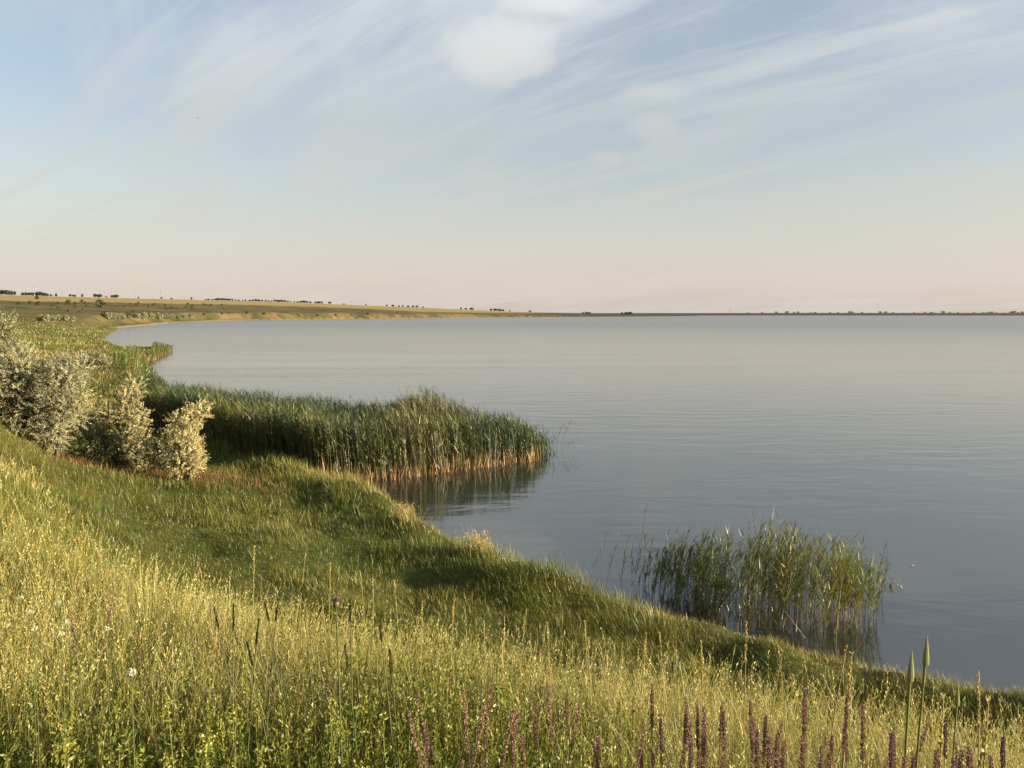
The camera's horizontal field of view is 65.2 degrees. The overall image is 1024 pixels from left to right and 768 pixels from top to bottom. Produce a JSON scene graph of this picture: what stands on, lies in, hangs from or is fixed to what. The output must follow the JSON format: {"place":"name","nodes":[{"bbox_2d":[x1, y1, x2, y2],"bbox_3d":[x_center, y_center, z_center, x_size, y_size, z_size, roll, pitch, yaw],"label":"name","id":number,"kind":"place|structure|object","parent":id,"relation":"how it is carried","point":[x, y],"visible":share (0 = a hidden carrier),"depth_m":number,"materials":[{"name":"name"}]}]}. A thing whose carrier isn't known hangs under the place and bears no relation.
{"place":"outdoors","nodes":[
{"label":"outdoors","id":0,"kind":"place"},
{"bbox_2d":[0,295,1023,767],"bbox_3d":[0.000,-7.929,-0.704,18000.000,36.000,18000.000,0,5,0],"label":"ground","id":1,"kind":"structure","parent":0,"point":[234,309],"depth_m":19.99,"materials":[{"name":"plant"}]},
{"bbox_2d":[0,308,35,381],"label":"silver shrub","id":2,"kind":"object","parent":1,"relation":"on","point":[10,332],"visible":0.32,"depth_m":52.40,"materials":[{"name":"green plant"}]},
{"bbox_2d":[0,390,43,436],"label":"bush","id":3,"kind":"object","parent":1,"relation":"on","point":[7,409],"visible":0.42,"depth_m":26.85,"materials":[{"name":"green plant"}]},
{"bbox_2d":[15,595,30,766],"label":"white umbel","id":4,"kind":"object","parent":1,"relation":"on","point":[19,603],"visible":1,"depth_m":3.07,"materials":[{"name":"green plant"}]},
{"bbox_2d":[26,610,38,767],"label":"white umbel","id":5,"kind":"object","parent":1,"relation":"on","point":[30,611],"visible":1,"depth_m":2.82,"materials":[{"name":"green plant"}]},
{"bbox_2d":[29,625,42,767],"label":"white umbel","id":6,"kind":"object","parent":1,"relation":"on","point":[33,629],"visible":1,"depth_m":2.47,"materials":[{"name":"green plant"}]},
{"bbox_2d":[0,336,99,456],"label":"silver shrub","id":7,"kind":"object","parent":1,"relation":"on","point":[39,389],"visible":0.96,"depth_m":27.02,"materials":[{"name":"green plant"}]},
{"bbox_2d":[54,600,64,742],"bbox_3d":[-1.715,1.414,3.072,0.029,1.201,0.028,0,5,1],"label":"white umbel","id":8,"kind":"object","parent":1,"relation":"on","point":[57,609],"visible":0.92,"depth_m":3.04,"materials":[{"name":"green plant"}]},
{"bbox_2d":[55,631,67,767],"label":"white umbel","id":9,"kind":"object","parent":1,"relation":"on","point":[58,634],"visible":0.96,"depth_m":2.42,"materials":[{"name":"green plant"}]},
{"bbox_2d":[52,736,77,767],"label":"leafy weed","id":10,"kind":"object","parent":1,"relation":"on","point":[64,752],"visible":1,"depth_m":2.17,"materials":[{"name":"green plant"}]},
{"bbox_2d":[59,717,75,767],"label":"leafy weed","id":11,"kind":"object","parent":1,"relation":"on","point":[68,728],"visible":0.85,"depth_m":2.27,"materials":[{"name":"green plant"}]},
{"bbox_2d":[61,620,74,767],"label":"white umbel","id":12,"kind":"object","parent":1,"relation":"on","point":[72,760],"visible":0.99,"depth_m":2.61,"materials":[{"name":"green plant"}]},
{"bbox_2d":[69,609,95,764],"bbox_3d":[-1.736,1.467,3.236,0.144,1.105,0.084,1,5,16],"label":"sage plant","id":13,"kind":"object","parent":1,"relation":"on","point":[76,654],"visible":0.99,"depth_m":3.23,"materials":[{"name":"purple plant"}]},
{"bbox_2d":[59,426,121,467],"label":"bush","id":14,"kind":"object","parent":1,"relation":"on","point":[91,447],"visible":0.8,"depth_m":29.07,"materials":[{"name":"green plant"}]},
{"bbox_2d":[77,348,113,367],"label":"silver shrub","id":15,"kind":"object","parent":1,"relation":"on","point":[104,361],"visible":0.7,"depth_m":92.76,"materials":[{"name":"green plant"}]},
{"bbox_2d":[85,602,112,762],"bbox_3d":[-1.705,1.450,3.301,0.144,1.136,0.084,-3,6,-31],"label":"sage plant","id":16,"kind":"object","parent":1,"relation":"on","point":[108,619],"visible":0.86,"depth_m":3.27,"materials":[{"name":"purple plant"}]},
{"bbox_2d":[0,317,198,443],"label":"shore grass","id":17,"kind":"structure","parent":1,"relation":"on","point":[96,378],"depth_m":126.07,"materials":[{"name":"plant"}]},
{"bbox_2d":[101,626,113,767],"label":"white umbel","id":18,"kind":"object","parent":1,"relation":"on","point":[105,628],"visible":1,"depth_m":2.66,"materials":[{"name":"green plant"}]},
{"bbox_2d":[79,429,141,471],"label":"bush","id":19,"kind":"object","parent":1,"relation":"on","point":[118,455],"visible":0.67,"depth_m":29.71,"materials":[{"name":"green plant"}]},
{"bbox_2d":[91,372,154,471],"bbox_3d":[-14.774,1.622,30.372,2.076,4.229,2.014,4,6,35],"label":"silver shrub","id":20,"kind":"object","parent":1,"relation":"on","point":[127,426],"visible":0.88,"depth_m":30.24,"materials":[{"name":"green plant"}]},
{"bbox_2d":[123,668,137,767],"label":"white umbel","id":21,"kind":"object","parent":1,"relation":"on","point":[131,672],"visible":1,"depth_m":1.77,"materials":[{"name":"green plant"}]},
{"bbox_2d":[113,348,159,381],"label":"reed fringe","id":22,"kind":"object","parent":1,"relation":"on","point":[135,363],"visible":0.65,"depth_m":86.57,"materials":[{"name":"green plant"}]},
{"bbox_2d":[129,341,172,359],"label":"reed fringe","id":23,"kind":"object","parent":1,"relation":"on","point":[163,349],"visible":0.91,"depth_m":130.57,"materials":[{"name":"green plant"}]},
{"bbox_2d":[129,430,179,474],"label":"bush","id":24,"kind":"object","parent":1,"relation":"on","point":[155,459],"visible":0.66,"depth_m":30.51,"materials":[{"name":"green plant"}]},
{"bbox_2d":[140,425,184,471],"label":"bush","id":25,"kind":"object","parent":1,"relation":"on","point":[161,434],"visible":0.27,"depth_m":31.14,"materials":[{"name":"green plant"}]},
{"bbox_2d":[156,708,170,765],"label":"leafy weed","id":26,"kind":"object","parent":1,"relation":"on","point":[163,721],"visible":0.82,"depth_m":2.85,"materials":[{"name":"green plant"}]},
{"bbox_2d":[161,698,176,767],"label":"leafy weed","id":27,"kind":"object","parent":1,"relation":"on","point":[168,716],"visible":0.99,"depth_m":2.80,"materials":[{"name":"green plant"}]},
{"bbox_2d":[38,447,325,504],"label":"dry grass","id":28,"kind":"structure","parent":1,"relation":"on","point":[153,473],"depth_m":29.43,"materials":[{"name":"plant"}]},
{"bbox_2d":[159,394,213,480],"bbox_3d":[-11.644,1.954,28.582,1.872,3.379,1.834,2,6,23],"label":"silver shrub","id":29,"kind":"object","parent":1,"relation":"on","point":[187,445],"visible":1,"depth_m":28.42,"materials":[{"name":"green plant"}]},
{"bbox_2d":[198,734,220,767],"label":"leafy weed","id":30,"kind":"object","parent":1,"relation":"on","point":[205,749],"visible":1,"depth_m":2.38,"materials":[{"name":"green plant"}]},
{"bbox_2d":[197,562,222,692],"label":"seeding grass stem","id":31,"kind":"object","parent":1,"relation":"on","point":[208,615],"visible":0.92,"depth_m":5.38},
{"bbox_2d":[208,604,234,767],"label":"timothy grass stem","id":32,"kind":"object","parent":1,"relation":"on","point":[233,619],"visible":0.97,"depth_m":2.99,"materials":[{"name":"plant"}]},
{"bbox_2d":[211,724,233,767],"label":"leafy weed","id":33,"kind":"object","parent":1,"relation":"on","point":[222,739],"visible":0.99,"depth_m":2.58,"materials":[{"name":"green plant"}]},
{"bbox_2d":[213,608,244,767],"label":"timothy grass stem","id":34,"kind":"object","parent":1,"relation":"on","point":[214,609],"visible":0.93,"depth_m":3.10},
{"bbox_2d":[224,704,244,767],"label":"leafy weed","id":35,"kind":"object","parent":1,"relation":"on","point":[236,709],"visible":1,"depth_m":2.55,"materials":[{"name":"green plant"}]},
{"bbox_2d":[233,618,259,767],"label":"timothy grass stem","id":36,"kind":"object","parent":1,"relation":"on","point":[256,639],"visible":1,"depth_m":2.80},
{"bbox_2d":[222,597,278,767],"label":"timothy grass stem","id":37,"kind":"object","parent":1,"relation":"on","point":[276,612],"visible":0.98,"depth_m":3.20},
{"bbox_2d":[252,690,264,767],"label":"leafy weed","id":38,"kind":"object","parent":1,"relation":"on","point":[256,705],"visible":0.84,"depth_m":2.75,"materials":[{"name":"green plant"}]},
{"bbox_2d":[246,641,270,767],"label":"timothy grass stem","id":39,"kind":"object","parent":1,"relation":"on","point":[249,653],"visible":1,"depth_m":2.65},
{"bbox_2d":[249,545,268,653],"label":"seeding grass stem","id":40,"kind":"object","parent":1,"relation":"on","point":[253,591],"visible":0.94,"depth_m":6.04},
{"bbox_2d":[256,744,267,767],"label":"leafy weed","id":41,"kind":"object","parent":1,"relation":"on","point":[260,751],"visible":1,"depth_m":2.39,"materials":[{"name":"green plant"}]},
{"bbox_2d":[264,601,305,767],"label":"timothy grass stem","id":42,"kind":"object","parent":1,"relation":"on","point":[279,680],"visible":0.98,"depth_m":3.37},
{"bbox_2d":[300,580,318,763],"bbox_3d":[-0.933,1.518,3.629,0.178,1.241,0.316,3,6,31],"label":"timothy grass stem","id":43,"kind":"object","parent":1,"relation":"on","point":[315,736],"visible":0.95,"depth_m":3.65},
{"bbox_2d":[323,697,337,767],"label":"leafy weed","id":44,"kind":"object","parent":1,"relation":"on","point":[329,707],"visible":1,"depth_m":2.71,"materials":[{"name":"green plant"}]},
{"bbox_2d":[320,596,344,767],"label":"thistle","id":45,"kind":"object","parent":1,"relation":"on","point":[335,600],"visible":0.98,"depth_m":3.14,"materials":[{"name":"green plant"}]},
{"bbox_2d":[329,719,339,767],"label":"leafy weed","id":46,"kind":"object","parent":1,"relation":"on","point":[336,728],"visible":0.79,"depth_m":3.01,"materials":[{"name":"green plant"}]},
{"bbox_2d":[317,598,353,767],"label":"timothy grass stem","id":47,"kind":"object","parent":1,"relation":"on","point":[351,679],"visible":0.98,"depth_m":3.31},
{"bbox_2d":[333,724,351,767],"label":"leafy weed","id":48,"kind":"object","parent":1,"relation":"on","point":[345,732],"visible":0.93,"depth_m":3.06,"materials":[{"name":"green plant"}]},
{"bbox_2d":[344,644,357,766],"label":"timothy grass stem","id":49,"kind":"object","parent":1,"relation":"on","point":[346,659],"visible":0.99,"depth_m":2.79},
{"bbox_2d":[378,617,394,767],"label":"timothy grass stem","id":50,"kind":"object","parent":1,"relation":"on","point":[386,688],"visible":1,"depth_m":3.02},
{"bbox_2d":[388,649,399,767],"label":"timothy grass stem","id":51,"kind":"object","parent":1,"relation":"on","point":[390,663],"visible":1,"depth_m":2.71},
{"bbox_2d":[408,710,422,767],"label":"sage plant","id":52,"kind":"object","parent":1,"relation":"on","point":[417,752],"visible":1,"depth_m":2.12,"materials":[{"name":"purple plant"}]},
{"bbox_2d":[416,692,428,767],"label":"sage plant","id":53,"kind":"object","parent":1,"relation":"on","point":[422,736],"visible":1,"depth_m":2.07,"materials":[{"name":"purple plant"}]},
{"bbox_2d":[425,726,430,767],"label":"sage plant","id":54,"kind":"object","parent":1,"relation":"on","point":[427,743],"visible":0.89,"depth_m":2.56,"materials":[{"name":"purple plant"}]},
{"bbox_2d":[461,687,470,765],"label":"sage plant","id":55,"kind":"object","parent":1,"relation":"on","point":[466,731],"visible":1,"depth_m":2.39,"materials":[{"name":"purple plant"}]},
{"bbox_2d":[470,704,485,767],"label":"sage plant","id":56,"kind":"object","parent":1,"relation":"on","point":[478,734],"visible":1,"depth_m":2.04,"materials":[{"name":"purple plant"}]},
{"bbox_2d":[482,677,493,767],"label":"sage plant","id":57,"kind":"object","parent":1,"relation":"on","point":[486,727],"visible":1,"depth_m":2.28,"materials":[{"name":"purple plant"}]},
{"bbox_2d":[500,712,513,767],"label":"sage plant","id":58,"kind":"object","parent":1,"relation":"on","point":[507,742],"visible":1,"depth_m":2.13,"materials":[{"name":"purple plant"}]},
{"bbox_2d":[0,447,1023,767],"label":"meadow grass","id":59,"kind":"structure","parent":1,"relation":"on","point":[202,705],"depth_m":4.53,"materials":[{"name":"plant"}]},
{"bbox_2d":[510,702,519,767],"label":"sage plant","id":60,"kind":"object","parent":1,"relation":"on","point":[515,739],"visible":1,"depth_m":2.30,"materials":[{"name":"purple plant"}]},
{"bbox_2d":[519,733,524,767],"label":"sage plant","id":61,"kind":"object","parent":1,"relation":"on","point":[522,760],"visible":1,"depth_m":1.88,"materials":[{"name":"purple plant"}]},
{"bbox_2d":[534,702,538,767],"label":"sage plant","id":62,"kind":"object","parent":1,"relation":"on","point":[536,725],"visible":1,"depth_m":2.62,"materials":[{"name":"purple plant"}]},
{"bbox_2d":[546,682,553,763],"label":"sage plant","id":63,"kind":"object","parent":1,"relation":"on","point":[548,705],"visible":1,"depth_m":2.50,"materials":[{"name":"purple plant"}]},
{"bbox_2d":[564,691,568,767],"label":"sage plant","id":64,"kind":"object","parent":1,"relation":"on","point":[566,715],"visible":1,"depth_m":2.62,"materials":[{"name":"purple plant"}]},
{"bbox_2d":[116,409,1023,748],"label":"bank grass","id":65,"kind":"structure","parent":1,"relation":"on","point":[478,545],"depth_m":19.17,"materials":[{"name":"plant"}]},
{"bbox_2d":[568,697,582,766],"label":"sage plant","id":66,"kind":"object","parent":1,"relation":"on","point":[575,725],"visible":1,"depth_m":2.67,"materials":[{"name":"purple plant"}]},
{"bbox_2d":[596,627,618,744],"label":"seeding grass stem","id":67,"kind":"object","parent":1,"relation":"on","point":[608,676],"visible":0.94,"depth_m":4.51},
{"bbox_2d":[620,632,653,738],"bbox_3d":[0.721,1.830,4.373,0.327,1.015,0.142,1,5,13],"label":"seeding grass stem","id":68,"kind":"object","parent":1,"relation":"on","point":[644,655],"visible":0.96,"depth_m":4.30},
{"bbox_2d":[634,726,647,767],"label":"sage plant","id":69,"kind":"object","parent":1,"relation":"on","point":[636,763],"visible":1,"depth_m":2.19,"materials":[{"name":"purple plant"}]},
{"bbox_2d":[650,683,653,728],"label":"sage plant","id":70,"kind":"object","parent":1,"relation":"on","point":[651,709],"visible":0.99,"depth_m":2.65,"materials":[{"name":"purple plant"}]},
{"bbox_2d":[658,717,663,763],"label":"sage plant","id":71,"kind":"object","parent":1,"relation":"on","point":[661,745],"visible":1,"depth_m":2.68,"materials":[{"name":"purple plant"}]},
{"bbox_2d":[659,632,682,762],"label":"seeding grass stem","id":72,"kind":"object","parent":1,"relation":"on","point":[663,691],"visible":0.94,"depth_m":4.32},
{"bbox_2d":[680,721,692,767],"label":"sage plant","id":73,"kind":"object","parent":1,"relation":"on","point":[684,750],"visible":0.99,"depth_m":2.46,"materials":[{"name":"purple plant"}]},
{"bbox_2d":[695,706,699,756],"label":"sage plant","id":74,"kind":"object","parent":1,"relation":"on","point":[697,729],"visible":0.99,"depth_m":2.62,"materials":[{"name":"purple plant"}]},
{"bbox_2d":[700,728,705,767],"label":"sage plant","id":75,"kind":"object","parent":1,"relation":"on","point":[703,754],"visible":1,"depth_m":2.36,"materials":[{"name":"purple plant"}]},
{"bbox_2d":[718,701,723,767],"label":"sage plant","id":76,"kind":"object","parent":1,"relation":"on","point":[721,727],"visible":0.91,"depth_m":2.73,"materials":[{"name":"purple plant"}]},
{"bbox_2d":[719,736,726,767],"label":"sage plant","id":77,"kind":"object","parent":1,"relation":"on","point":[722,761],"visible":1,"depth_m":2.28,"materials":[{"name":"purple plant"}]},
{"bbox_2d":[722,710,726,767],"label":"sage plant","id":78,"kind":"object","parent":1,"relation":"on","point":[724,734],"visible":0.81,"depth_m":2.59,"materials":[{"name":"purple plant"}]},
{"bbox_2d":[732,620,757,761],"bbox_3d":[1.188,1.792,4.248,0.142,1.116,0.327,4,6,38],"label":"seeding grass stem","id":79,"kind":"object","parent":1,"relation":"on","point":[745,648],"visible":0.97,"depth_m":4.19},
{"bbox_2d":[750,717,755,763],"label":"sage plant","id":80,"kind":"object","parent":1,"relation":"on","point":[752,747],"visible":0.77,"depth_m":2.51,"materials":[{"name":"purple plant"}]},
{"bbox_2d":[754,728,759,767],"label":"sage plant","id":81,"kind":"object","parent":1,"relation":"on","point":[757,744],"visible":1,"depth_m":2.20,"materials":[{"name":"purple plant"}]},
{"bbox_2d":[762,714,767,764],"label":"sage plant","id":82,"kind":"object","parent":1,"relation":"on","point":[764,742],"visible":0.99,"depth_m":2.36,"materials":[{"name":"purple plant"}]},
{"bbox_2d":[756,650,783,766],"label":"seeding grass stem","id":83,"kind":"object","parent":1,"relation":"on","point":[778,668],"visible":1,"depth_m":3.50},
{"bbox_2d":[770,720,783,765],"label":"sage plant","id":84,"kind":"object","parent":1,"relation":"on","point":[773,751],"visible":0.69,"depth_m":2.31,"materials":[{"name":"purple plant"}]},
{"bbox_2d":[774,734,779,767],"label":"sage plant","id":85,"kind":"object","parent":1,"relation":"on","point":[777,746],"visible":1,"depth_m":2.06,"materials":[{"name":"purple plant"}]},
{"bbox_2d":[777,645,821,767],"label":"seeding grass stem","id":86,"kind":"object","parent":1,"relation":"on","point":[781,676],"visible":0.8,"depth_m":3.57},
{"bbox_2d":[799,735,804,767],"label":"sage plant","id":87,"kind":"object","parent":1,"relation":"on","point":[802,756],"visible":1,"depth_m":1.98,"materials":[{"name":"purple plant"}]},
{"bbox_2d":[802,698,806,767],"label":"sage plant","id":88,"kind":"object","parent":1,"relation":"on","point":[804,722],"visible":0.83,"depth_m":2.35,"materials":[{"name":"purple plant"}]},
{"bbox_2d":[823,730,833,767],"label":"sage plant","id":89,"kind":"object","parent":1,"relation":"on","point":[827,752],"visible":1,"depth_m":1.93,"materials":[{"name":"purple plant"}]},
{"bbox_2d":[827,645,847,767],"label":"seeding grass stem","id":90,"kind":"object","parent":1,"relation":"on","point":[841,668],"visible":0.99,"depth_m":3.21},
{"bbox_2d":[841,691,849,767],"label":"sage plant","id":91,"kind":"object","parent":1,"relation":"on","point":[845,724],"visible":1,"depth_m":2.30,"materials":[{"name":"purple plant"}]},
{"bbox_2d":[843,651,853,767],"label":"seeding grass stem","id":92,"kind":"object","parent":1,"relation":"on","point":[849,681],"visible":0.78,"depth_m":3.06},
{"bbox_2d":[859,704,864,767],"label":"sage plant","id":93,"kind":"object","parent":1,"relation":"on","point":[862,744],"visible":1,"depth_m":2.28,"materials":[{"name":"purple plant"}]},
{"bbox_2d":[888,730,894,767],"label":"sage plant","id":94,"kind":"object","parent":1,"relation":"on","point":[891,756],"visible":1,"depth_m":1.76,"materials":[{"name":"purple plant"}]},
{"bbox_2d":[903,651,913,767],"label":"goatsbeard","id":95,"kind":"object","parent":1,"relation":"on","point":[910,675],"visible":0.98,"depth_m":1.85,"materials":[{"name":"green plant"}]},
{"bbox_2d":[915,636,928,767],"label":"goatsbeard","id":96,"kind":"object","parent":1,"relation":"on","point":[925,661],"visible":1,"depth_m":1.93,"materials":[{"name":"green plant"}]},
{"bbox_2d":[913,720,930,764],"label":"sage plant","id":97,"kind":"object","parent":1,"relation":"on","point":[924,733],"visible":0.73,"depth_m":2.11,"materials":[{"name":"purple plant"}]},
{"bbox_2d":[938,692,945,767],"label":"seeding grass stem","id":98,"kind":"object","parent":1,"relation":"on","point":[940,737],"visible":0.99,"depth_m":2.34,"materials":[{"name":"plant"}]},
{"bbox_2d":[942,718,947,758],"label":"sage plant","id":99,"kind":"object","parent":1,"relation":"on","point":[945,738],"visible":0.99,"depth_m":2.58,"materials":[{"name":"purple plant"}]},
{"bbox_2d":[952,685,959,760],"bbox_3d":[1.501,1.584,2.738,0.278,1.135,0.184,0,5,0],"label":"goatsbeard","id":100,"kind":"object","parent":1,"relation":"on","point":[957,700],"visible":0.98,"depth_m":2.71,"materials":[{"name":"green plant"}]},
{"bbox_2d":[965,746,972,767],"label":"sage plant","id":101,"kind":"object","parent":1,"relation":"on","point":[968,762],"visible":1,"depth_m":1.52,"materials":[{"name":"purple plant"}]},
{"bbox_2d":[976,672,981,767],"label":"seeding grass stem","id":102,"kind":"object","parent":1,"relation":"on","point":[979,723],"visible":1,"depth_m":2.47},
{"bbox_2d":[981,695,990,767],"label":"seeding grass stem","id":103,"kind":"object","parent":1,"relation":"on","point":[984,737],"visible":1,"depth_m":2.10,"materials":[{"name":"plant"}]},
{"bbox_2d":[999,735,1005,767],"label":"sage plant","id":104,"kind":"object","parent":1,"relation":"on","point":[1002,755],"visible":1,"depth_m":2.20,"materials":[{"name":"purple plant"}]},
{"bbox_2d":[0,0,1023,312],"label":"sky","id":105,"kind":"structure","parent":0,"point":[543,156],"materials":[{"name":"blue"}]},
{"bbox_2d":[103,315,1023,693],"bbox_3d":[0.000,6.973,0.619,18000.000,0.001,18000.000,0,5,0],"label":"water","id":106,"kind":"structure","parent":0,"point":[903,437],"depth_m":44.10,"materials":[{"name":"grey liquid"}]},
{"bbox_2d":[132,366,554,481],"bbox_3d":[-12.221,2.341,41.409,27.828,5.493,12.244,2,6,25],"label":"reed bed","id":107,"kind":"object","parent":106,"relation":"in","point":[246,421],"visible":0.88,"depth_m":36.54,"materials":[{"name":"green plant"}]},
{"bbox_2d":[622,509,892,638],"bbox_3d":[5.644,4.268,18.774,6.334,2.418,3.699,1,5,13],"label":"reed clump","id":108,"kind":"object","parent":106,"relation":"in","point":[784,587],"visible":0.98,"depth_m":18.53,"materials":[{"name":"green plant"}]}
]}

